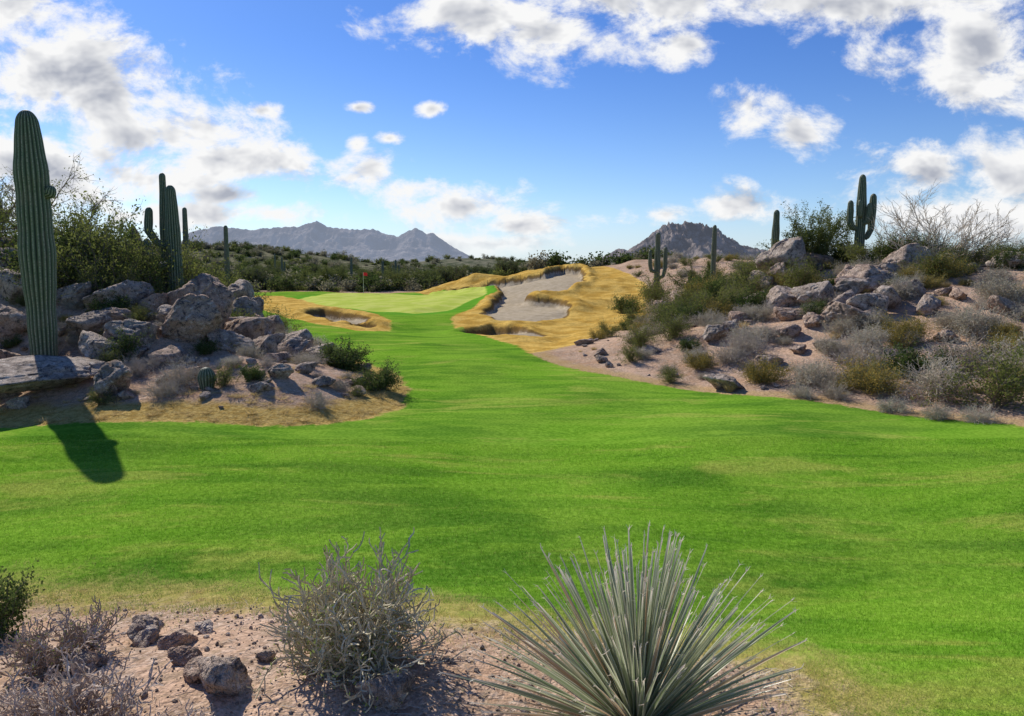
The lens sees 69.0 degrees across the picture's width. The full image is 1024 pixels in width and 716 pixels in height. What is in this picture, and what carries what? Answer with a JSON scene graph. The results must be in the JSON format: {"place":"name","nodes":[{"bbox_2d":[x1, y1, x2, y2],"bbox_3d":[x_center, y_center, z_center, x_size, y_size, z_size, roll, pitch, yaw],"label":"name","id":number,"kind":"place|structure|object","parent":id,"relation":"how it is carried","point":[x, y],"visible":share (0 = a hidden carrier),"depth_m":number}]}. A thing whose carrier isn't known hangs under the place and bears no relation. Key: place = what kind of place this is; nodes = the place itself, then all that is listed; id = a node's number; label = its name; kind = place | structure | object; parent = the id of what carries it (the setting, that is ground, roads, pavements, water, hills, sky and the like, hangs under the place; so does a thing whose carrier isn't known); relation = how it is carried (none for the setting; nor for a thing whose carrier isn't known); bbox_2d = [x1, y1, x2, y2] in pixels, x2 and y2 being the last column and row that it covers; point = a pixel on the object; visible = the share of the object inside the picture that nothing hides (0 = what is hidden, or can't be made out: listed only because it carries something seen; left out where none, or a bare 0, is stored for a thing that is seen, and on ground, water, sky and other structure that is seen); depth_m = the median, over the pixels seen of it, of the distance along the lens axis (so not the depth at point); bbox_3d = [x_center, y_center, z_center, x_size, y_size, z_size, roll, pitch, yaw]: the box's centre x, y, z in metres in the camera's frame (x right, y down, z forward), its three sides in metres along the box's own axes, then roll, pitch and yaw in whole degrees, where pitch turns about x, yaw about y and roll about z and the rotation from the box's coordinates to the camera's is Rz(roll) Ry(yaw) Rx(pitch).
{"place":"outdoors","nodes":[
{"label":"outdoors","id":0,"kind":"place"},
{"bbox_2d":[181,221,468,262],"bbox_3d":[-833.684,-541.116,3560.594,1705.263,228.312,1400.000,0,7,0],"label":"mountain range","id":1,"kind":"structure","parent":0,"point":[372,244],"depth_m":3451.89},
{"bbox_2d":[0,247,1023,715],"bbox_3d":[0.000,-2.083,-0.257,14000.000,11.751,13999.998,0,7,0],"label":"ground","id":2,"kind":"structure","parent":0,"point":[484,361],"depth_m":10.07},
{"bbox_2d":[0,267,24,303],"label":"boulder","id":3,"kind":"object","parent":2,"relation":"on","point":[9,289],"visible":0.36,"depth_m":19.96},
{"bbox_2d":[0,304,27,341],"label":"boulder","id":4,"kind":"object","parent":2,"relation":"on","point":[13,321],"visible":0.64,"depth_m":18.58},
{"bbox_2d":[0,560,45,640],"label":"jojoba bush","id":5,"kind":"object","parent":2,"relation":"on","point":[10,608],"visible":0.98,"depth_m":5.69},
{"bbox_2d":[0,186,54,249],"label":"creosote bush","id":6,"kind":"object","parent":2,"relation":"on","point":[8,231],"visible":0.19,"depth_m":23.09},
{"bbox_2d":[13,110,58,355],"bbox_3d":[-10.954,-2.645,17.295,1.143,5.962,1.133,0,7,0],"label":"saguaro cactus","id":7,"kind":"object","parent":2,"relation":"on","point":[35,191],"visible":0.94,"depth_m":16.86},
{"bbox_2d":[0,243,80,301],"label":"creosote bush","id":8,"kind":"object","parent":2,"relation":"on","point":[59,280],"visible":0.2,"depth_m":20.47},
{"bbox_2d":[0,215,102,274],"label":"jojoba bush","id":9,"kind":"object","parent":2,"relation":"on","point":[60,243],"visible":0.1,"depth_m":21.44},
{"bbox_2d":[0,355,105,392],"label":"slab boulder","id":10,"kind":"object","parent":2,"relation":"on","point":[29,373],"visible":0.98,"depth_m":15.36},
{"bbox_2d":[0,154,123,235],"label":"palo verde tree","id":11,"kind":"object","parent":2,"relation":"on","point":[95,206],"visible":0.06,"depth_m":30.45},
{"bbox_2d":[0,596,128,688],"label":"dead shrub","id":12,"kind":"object","parent":2,"relation":"on","point":[41,658],"visible":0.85,"depth_m":4.83},
{"bbox_2d":[56,281,91,305],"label":"boulder","id":13,"kind":"object","parent":2,"relation":"on","point":[77,292],"visible":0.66,"depth_m":20.02},
{"bbox_2d":[8,179,145,253],"bbox_3d":[-13.584,-3.819,23.830,4.570,3.947,4.179,-2,7,-13],"label":"creosote bush","id":14,"kind":"object","parent":2,"relation":"on","point":[69,216],"visible":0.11,"depth_m":23.55},
{"bbox_2d":[7,182,162,285],"bbox_3d":[-12.300,-3.214,21.643,4.309,3.514,4.337,4,8,33],"label":"creosote bush","id":15,"kind":"object","parent":2,"relation":"on","point":[85,248],"visible":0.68,"depth_m":21.30},
{"bbox_2d":[0,645,172,715],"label":"dead shrub","id":16,"kind":"object","parent":2,"relation":"on","point":[59,704],"visible":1,"depth_m":4.06},
{"bbox_2d":[68,648,106,674],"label":"boulder","id":17,"kind":"object","parent":2,"relation":"on","point":[84,655],"visible":0.59,"depth_m":4.77},
{"bbox_2d":[65,307,115,336],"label":"boulder","id":18,"kind":"object","parent":2,"relation":"on","point":[94,321],"visible":0.66,"depth_m":18.31},
{"bbox_2d":[78,330,124,359],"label":"boulder","id":19,"kind":"object","parent":2,"relation":"on","point":[89,342],"visible":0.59,"depth_m":16.92},
{"bbox_2d":[64,246,148,294],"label":"creosote bush","id":20,"kind":"object","parent":2,"relation":"on","point":[94,281],"visible":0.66,"depth_m":20.57},
{"bbox_2d":[83,285,133,312],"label":"jojoba bush","id":21,"kind":"object","parent":2,"relation":"on","point":[99,305],"visible":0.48,"depth_m":19.39},
{"bbox_2d":[93,360,132,395],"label":"boulder","id":22,"kind":"object","parent":2,"relation":"on","point":[115,375],"visible":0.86,"depth_m":15.15},
{"bbox_2d":[81,280,154,311],"bbox_3d":[-10.752,-1.595,20.297,1.988,0.935,1.596,-11,-5,-45],"label":"boulder","id":23,"kind":"object","parent":2,"relation":"on","point":[136,291],"visible":0.66,"depth_m":19.95},
{"bbox_2d":[94,323,150,361],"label":"jojoba bush","id":24,"kind":"object","parent":2,"relation":"on","point":[126,342],"visible":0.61,"depth_m":17.17},
{"bbox_2d":[60,209,188,290],"bbox_3d":[-11.762,-3.015,23.038,3.811,3.133,3.137,-5,9,-36],"label":"jojoba bush","id":25,"kind":"object","parent":2,"relation":"on","point":[128,237],"visible":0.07,"depth_m":22.69},
{"bbox_2d":[103,319,159,347],"bbox_3d":[-9.198,-0.470,17.826,1.269,0.992,1.146,17,8,-14],"label":"boulder","id":26,"kind":"object","parent":2,"relation":"on","point":[131,326],"visible":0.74,"depth_m":17.69},
{"bbox_2d":[118,353,154,380],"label":"dry bursage","id":27,"kind":"object","parent":2,"relation":"on","point":[136,370],"visible":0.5,"depth_m":16.47},
{"bbox_2d":[94,225,184,292],"bbox_3d":[-11.264,-2.446,21.989,3.426,2.917,3.070,1,7,6],"label":"creosote bush","id":28,"kind":"object","parent":2,"relation":"on","point":[151,275],"visible":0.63,"depth_m":21.55},
{"bbox_2d":[126,614,163,647],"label":"boulder","id":29,"kind":"object","parent":2,"relation":"on","point":[143,631],"visible":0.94,"depth_m":5.25},
{"bbox_2d":[135,293,168,312],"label":"boulder","id":30,"kind":"object","parent":2,"relation":"on","point":[155,301],"visible":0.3,"depth_m":19.94},
{"bbox_2d":[142,173,183,289],"bbox_3d":[-10.665,-3.331,22.838,1.127,4.652,0.740,0,7,0],"label":"saguaro cactus","id":31,"kind":"object","parent":2,"relation":"on","point":[169,222],"visible":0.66,"depth_m":22.64},
{"bbox_2d":[138,372,190,399],"bbox_3d":[-7.141,0.600,15.172,1.012,0.713,0.888,-6,9,-39],"label":"dry bursage","id":32,"kind":"object","parent":2,"relation":"on","point":[168,390],"visible":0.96,"depth_m":15.11},
{"bbox_2d":[148,343,188,362],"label":"boulder","id":33,"kind":"object","parent":2,"relation":"on","point":[175,352],"visible":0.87,"depth_m":17.22},
{"bbox_2d":[148,351,206,388],"bbox_3d":[-7.069,0.361,15.957,1.298,1.035,1.408,4,8,27],"label":"dry bursage","id":34,"kind":"object","parent":2,"relation":"on","point":[187,377],"visible":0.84,"depth_m":15.84},
{"bbox_2d":[157,628,197,649],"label":"boulder","id":35,"kind":"object","parent":2,"relation":"on","point":[181,637],"visible":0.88,"depth_m":5.07},
{"bbox_2d":[167,646,202,665],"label":"boulder","id":36,"kind":"object","parent":2,"relation":"on","point":[181,655],"visible":0.82,"depth_m":4.74},
{"bbox_2d":[155,235,226,291],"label":"creosote bush","id":37,"kind":"object","parent":2,"relation":"on","point":[192,270],"visible":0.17,"depth_m":23.27},
{"bbox_2d":[161,293,222,342],"bbox_3d":[-7.912,-0.874,18.498,1.494,1.425,1.252,-19,8,-11],"label":"boulder","id":38,"kind":"object","parent":2,"relation":"on","point":[190,318],"visible":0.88,"depth_m":18.14},
{"bbox_2d":[183,655,203,682],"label":"boulder","id":39,"kind":"object","parent":2,"relation":"on","point":[191,671],"visible":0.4,"depth_m":4.49},
{"bbox_2d":[167,273,233,329],"bbox_3d":[-8.565,-1.435,20.487,1.529,1.775,1.200,20,2,24],"label":"boulder","id":40,"kind":"object","parent":2,"relation":"on","point":[218,292],"visible":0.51,"depth_m":20.35},
{"bbox_2d":[197,367,215,389],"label":"barrel cactus","id":41,"kind":"object","parent":2,"relation":"on","point":[203,374],"visible":0.84,"depth_m":15.60},
{"bbox_2d":[206,359,241,390],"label":"creosote bush","id":42,"kind":"object","parent":2,"relation":"on","point":[223,381],"visible":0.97,"depth_m":15.77},
{"bbox_2d":[197,655,252,694],"bbox_3d":[-1.701,1.863,4.384,0.354,0.230,0.454,16,-10,-8],"label":"boulder","id":43,"kind":"object","parent":2,"relation":"on","point":[226,675],"visible":0.97,"depth_m":4.29},
{"bbox_2d":[206,328,255,354],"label":"boulder","id":44,"kind":"object","parent":2,"relation":"on","point":[223,335],"visible":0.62,"depth_m":18.38},
{"bbox_2d":[228,279,254,297],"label":"boulder","id":45,"kind":"object","parent":2,"relation":"on","point":[240,287],"visible":0.16,"depth_m":28.16},
{"bbox_2d":[224,317,265,339],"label":"boulder","id":46,"kind":"object","parent":2,"relation":"on","point":[252,328],"visible":0.51,"depth_m":20.62},
{"bbox_2d":[230,296,263,316],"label":"boulder","id":47,"kind":"object","parent":2,"relation":"on","point":[245,301],"visible":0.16,"depth_m":24.18},
{"bbox_2d":[253,334,277,357],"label":"boulder","id":48,"kind":"object","parent":2,"relation":"on","point":[267,341],"visible":0.47,"depth_m":19.05},
{"bbox_2d":[276,336,310,356],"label":"boulder","id":49,"kind":"object","parent":2,"relation":"on","point":[298,342],"visible":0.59,"depth_m":20.34},
{"bbox_2d":[303,386,335,412],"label":"dry bursage","id":50,"kind":"object","parent":2,"relation":"on","point":[321,402],"visible":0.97,"depth_m":15.25},
{"bbox_2d":[314,333,378,371],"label":"jojoba bush","id":51,"kind":"object","parent":2,"relation":"on","point":[349,359],"visible":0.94,"depth_m":20.08},
{"bbox_2d":[246,527,467,712],"bbox_3d":[-0.942,1.656,4.612,1.447,1.125,1.374,4,8,32],"label":"brush shrub","id":52,"kind":"object","parent":2,"relation":"on","point":[331,635],"visible":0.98,"depth_m":4.46},
{"bbox_2d":[351,356,403,391],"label":"jojoba bush","id":53,"kind":"object","parent":2,"relation":"on","point":[383,379],"visible":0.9,"depth_m":17.71},
{"bbox_2d":[350,671,414,712],"bbox_3d":[-0.736,1.886,4.220,0.360,0.200,0.266,4,-9,-7],"label":"boulder","id":54,"kind":"object","parent":2,"relation":"on","point":[389,690],"visible":0.91,"depth_m":4.13},
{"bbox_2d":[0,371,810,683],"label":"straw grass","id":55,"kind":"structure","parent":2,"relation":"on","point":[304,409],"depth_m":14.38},
{"bbox_2d":[201,256,610,288],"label":"distant trees","id":56,"kind":"object","parent":2,"relation":"on","point":[449,272],"visible":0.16,"depth_m":101.35},
{"bbox_2d":[0,604,821,715],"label":"gravel","id":57,"kind":"structure","parent":2,"relation":"on","point":[340,707],"depth_m":4.66},
{"bbox_2d":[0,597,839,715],"bbox_3d":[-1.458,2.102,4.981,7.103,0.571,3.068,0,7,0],"label":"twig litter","id":58,"kind":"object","parent":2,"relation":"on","point":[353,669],"visible":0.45,"depth_m":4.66},
{"bbox_2d":[152,239,690,292],"bbox_3d":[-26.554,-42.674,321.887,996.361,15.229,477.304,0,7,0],"label":"distant scrub","id":59,"kind":"object","parent":2,"relation":"on","point":[373,284],"visible":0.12,"depth_m":99.03},
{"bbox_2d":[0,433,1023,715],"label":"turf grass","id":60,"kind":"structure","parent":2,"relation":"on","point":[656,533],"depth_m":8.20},
{"bbox_2d":[0,234,1023,406],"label":"desert scrub","id":61,"kind":"object","parent":2,"relation":"on","point":[666,314],"visible":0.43,"depth_m":23.21},
{"bbox_2d":[0,262,1023,409],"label":"scattered stones","id":62,"kind":"object","parent":2,"relation":"on","point":[280,370],"visible":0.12,"depth_m":17.33},
{"bbox_2d":[438,521,807,715],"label":"yucca plant","id":63,"kind":"object","parent":2,"relation":"on","point":[624,673],"visible":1,"depth_m":3.83},
{"bbox_2d":[608,291,645,313],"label":"jojoba bush","id":64,"kind":"object","parent":2,"relation":"on","point":[618,306],"visible":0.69,"depth_m":45.65},
{"bbox_2d":[612,316,661,350],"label":"creosote bush","id":65,"kind":"object","parent":2,"relation":"on","point":[639,341],"visible":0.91,"depth_m":23.76},
{"bbox_2d":[632,277,669,312],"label":"creosote bush","id":66,"kind":"object","parent":2,"relation":"on","point":[653,296],"visible":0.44,"depth_m":41.40},
{"bbox_2d":[635,270,675,311],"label":"creosote bush","id":67,"kind":"object","parent":2,"relation":"on","point":[644,288],"visible":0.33,"depth_m":44.22},
{"bbox_2d":[648,232,667,289],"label":"saguaro cactus","id":68,"kind":"object","parent":2,"relation":"on","point":[657,261],"visible":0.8,"depth_m":45.99},
{"bbox_2d":[664,257,730,289],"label":"bush","id":69,"kind":"object","parent":2,"relation":"on","point":[677,282],"visible":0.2,"depth_m":43.97},
{"bbox_2d":[679,348,722,371],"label":"turpentine bush","id":70,"kind":"object","parent":2,"relation":"on","point":[701,363],"visible":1,"depth_m":20.53},
{"bbox_2d":[702,324,728,341],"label":"boulder","id":71,"kind":"object","parent":2,"relation":"on","point":[710,333],"visible":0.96,"depth_m":22.82},
{"bbox_2d":[687,273,748,313],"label":"creosote bush","id":72,"kind":"object","parent":2,"relation":"on","point":[723,298],"visible":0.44,"depth_m":26.61},
{"bbox_2d":[703,373,743,389],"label":"boulder","id":73,"kind":"object","parent":2,"relation":"on","point":[717,381],"visible":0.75,"depth_m":18.34},
{"bbox_2d":[702,339,748,365],"bbox_3d":[5.978,-0.145,20.688,1.141,0.917,1.302,-7,10,-43],"label":"dry bursage","id":74,"kind":"object","parent":2,"relation":"on","point":[721,356],"visible":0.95,"depth_m":20.57},
{"bbox_2d":[715,265,772,297],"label":"creosote bush","id":75,"kind":"object","parent":2,"relation":"on","point":[757,284],"visible":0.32,"depth_m":29.86},
{"bbox_2d":[718,317,780,345],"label":"brittlebush","id":76,"kind":"object","parent":2,"relation":"on","point":[761,330],"visible":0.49,"depth_m":22.00},
{"bbox_2d":[742,298,775,321],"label":"brittlebush","id":77,"kind":"object","parent":2,"relation":"on","point":[763,313],"visible":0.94,"depth_m":24.29},
{"bbox_2d":[735,350,794,383],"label":"turpentine bush","id":78,"kind":"object","parent":2,"relation":"on","point":[762,375],"visible":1,"depth_m":18.52},
{"bbox_2d":[755,236,807,272],"bbox_3d":[11.613,-4.166,32.106,2.142,1.991,2.058,-10,-2,19],"label":"boulder","id":79,"kind":"object","parent":2,"relation":"on","point":[783,249],"visible":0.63,"depth_m":31.42},
{"bbox_2d":[766,285,799,309],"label":"boulder","id":80,"kind":"object","parent":2,"relation":"on","point":[781,296],"visible":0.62,"depth_m":25.26},
{"bbox_2d":[773,306,805,321],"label":"boulder","id":81,"kind":"object","parent":2,"relation":"on","point":[785,314],"visible":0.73,"depth_m":23.39},
{"bbox_2d":[783,379,821,398],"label":"dry bursage","id":82,"kind":"object","parent":2,"relation":"on","point":[799,393],"visible":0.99,"depth_m":16.98},
{"bbox_2d":[775,255,838,286],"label":"creosote bush","id":83,"kind":"object","parent":2,"relation":"on","point":[806,276],"visible":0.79,"depth_m":27.97},
{"bbox_2d":[755,198,866,262],"bbox_3d":[13.387,-5.365,32.600,3.956,3.569,4.160,-4,8,-28],"label":"palo verde tree","id":84,"kind":"object","parent":2,"relation":"on","point":[810,235],"visible":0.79,"depth_m":32.25},
{"bbox_2d":[791,280,833,304],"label":"boulder","id":85,"kind":"object","parent":2,"relation":"on","point":[818,290],"visible":0.74,"depth_m":24.51},
{"bbox_2d":[779,355,857,389],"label":"brittlebush","id":86,"kind":"object","parent":2,"relation":"on","point":[816,376],"visible":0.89,"depth_m":17.91},
{"bbox_2d":[815,377,856,401],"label":"dry bursage","id":87,"kind":"object","parent":2,"relation":"on","point":[831,392],"visible":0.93,"depth_m":16.83},
{"bbox_2d":[820,301,877,324],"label":"boulder","id":88,"kind":"object","parent":2,"relation":"on","point":[835,308],"visible":0.62,"depth_m":21.55},
{"bbox_2d":[834,277,869,294],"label":"boulder","id":89,"kind":"object","parent":2,"relation":"on","point":[855,285],"visible":0.77,"depth_m":24.10},
{"bbox_2d":[847,174,876,263],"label":"saguaro cactus","id":90,"kind":"object","parent":2,"relation":"on","point":[864,210],"visible":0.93,"depth_m":31.35},
{"bbox_2d":[827,332,897,372],"bbox_3d":[8.822,-0.053,18.553,1.880,1.325,1.649,-1,7,-6],"label":"dry bursage","id":91,"kind":"object","parent":2,"relation":"on","point":[866,355],"visible":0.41,"depth_m":18.43},
{"bbox_2d":[837,317,892,353],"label":"brittlebush","id":92,"kind":"object","parent":2,"relation":"on","point":[868,334],"visible":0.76,"depth_m":19.45},
{"bbox_2d":[831,225,902,264],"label":"creosote bush","id":93,"kind":"object","parent":2,"relation":"on","point":[858,248],"visible":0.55,"depth_m":29.49},
{"bbox_2d":[846,293,888,315],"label":"boulder","id":94,"kind":"object","parent":2,"relation":"on","point":[865,301],"visible":0.56,"depth_m":22.25},
{"bbox_2d":[849,306,888,329],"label":"brittlebush","id":95,"kind":"object","parent":2,"relation":"on","point":[872,316],"visible":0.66,"depth_m":21.02},
{"bbox_2d":[844,264,901,290],"bbox_3d":[12.573,-2.747,25.933,1.881,1.007,1.988,-3,14,-32],"label":"boulder","id":96,"kind":"object","parent":2,"relation":"on","point":[869,273],"visible":0.51,"depth_m":25.48},
{"bbox_2d":[827,349,919,397],"bbox_3d":[8.292,0.415,17.097,1.842,1.162,2.088,-2,7,-18],"label":"turpentine bush","id":97,"kind":"object","parent":2,"relation":"on","point":[874,380],"visible":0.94,"depth_m":16.99},
{"bbox_2d":[873,285,902,309],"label":"boulder","id":98,"kind":"object","parent":2,"relation":"on","point":[895,300],"visible":0.58,"depth_m":23.04},
{"bbox_2d":[871,393,915,414],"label":"brittlebush","id":99,"kind":"object","parent":2,"relation":"on","point":[889,407],"visible":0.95,"depth_m":15.55},
{"bbox_2d":[869,271,928,299],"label":"brittlebush","id":100,"kind":"object","parent":2,"relation":"on","point":[908,291],"visible":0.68,"depth_m":23.83},
{"bbox_2d":[870,304,941,343],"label":"turpentine bush","id":101,"kind":"object","parent":2,"relation":"on","point":[911,324],"visible":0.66,"depth_m":19.82},
{"bbox_2d":[882,243,933,268],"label":"boulder","id":102,"kind":"object","parent":2,"relation":"on","point":[901,254],"visible":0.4,"depth_m":27.16},
{"bbox_2d":[915,294,941,314],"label":"boulder","id":103,"kind":"object","parent":2,"relation":"on","point":[927,304],"visible":0.89,"depth_m":22.04},
{"bbox_2d":[889,346,985,401],"bbox_3d":[9.359,0.448,16.406,2.224,1.471,2.050,-5,9,-37],"label":"dry bursage","id":104,"kind":"object","parent":2,"relation":"on","point":[937,379],"visible":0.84,"depth_m":16.21},
{"bbox_2d":[913,397,961,420],"bbox_3d":[8.464,1.065,14.852,0.868,0.611,0.761,0,7,-3],"label":"dry bursage","id":105,"kind":"object","parent":2,"relation":"on","point":[939,414],"visible":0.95,"depth_m":14.78},
{"bbox_2d":[856,178,1023,264],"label":"bare palo verde tree","id":106,"kind":"object","parent":2,"relation":"on","point":[961,240],"visible":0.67,"depth_m":28.66},
{"bbox_2d":[909,249,973,278],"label":"turpentine bush","id":107,"kind":"object","parent":2,"relation":"on","point":[956,272],"visible":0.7,"depth_m":25.54},
{"bbox_2d":[915,322,1006,373],"bbox_3d":[10.692,-0.088,17.768,2.075,1.525,1.913,1,7,7],"label":"dry bursage","id":108,"kind":"object","parent":2,"relation":"on","point":[964,351],"visible":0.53,"depth_m":17.61},
{"bbox_2d":[910,337,1023,410],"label":"creosote bush","id":109,"kind":"object","parent":2,"relation":"on","point":[1005,379],"visible":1,"depth_m":15.25},
{"bbox_2d":[956,402,1003,423],"bbox_3d":[9.098,1.114,14.524,0.889,0.654,0.820,3,8,24],"label":"dry bursage","id":110,"kind":"object","parent":2,"relation":"on","point":[983,416],"visible":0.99,"depth_m":14.48},
{"bbox_2d":[940,299,1021,340],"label":"brittlebush","id":111,"kind":"object","parent":2,"relation":"on","point":[969,321],"visible":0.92,"depth_m":19.31},
{"bbox_2d":[967,258,1023,305],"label":"brittlebush","id":112,"kind":"object","parent":2,"relation":"on","point":[1008,291],"visible":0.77,"depth_m":21.64},
{"bbox_2d":[979,330,1023,375],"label":"brittlebush","id":113,"kind":"object","parent":2,"relation":"on","point":[1017,342],"visible":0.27,"depth_m":16.96},
{"bbox_2d":[987,295,1016,314],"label":"boulder","id":114,"kind":"object","parent":2,"relation":"on","point":[1002,302],"visible":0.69,"depth_m":20.30},
{"bbox_2d":[0,0,1023,262],"label":"sky","id":115,"kind":"structure","parent":0,"point":[518,129]},
{"bbox_2d":[603,221,764,261],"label":"rocky peak","id":116,"kind":"structure","parent":0,"point":[690,238],"depth_m":1447.97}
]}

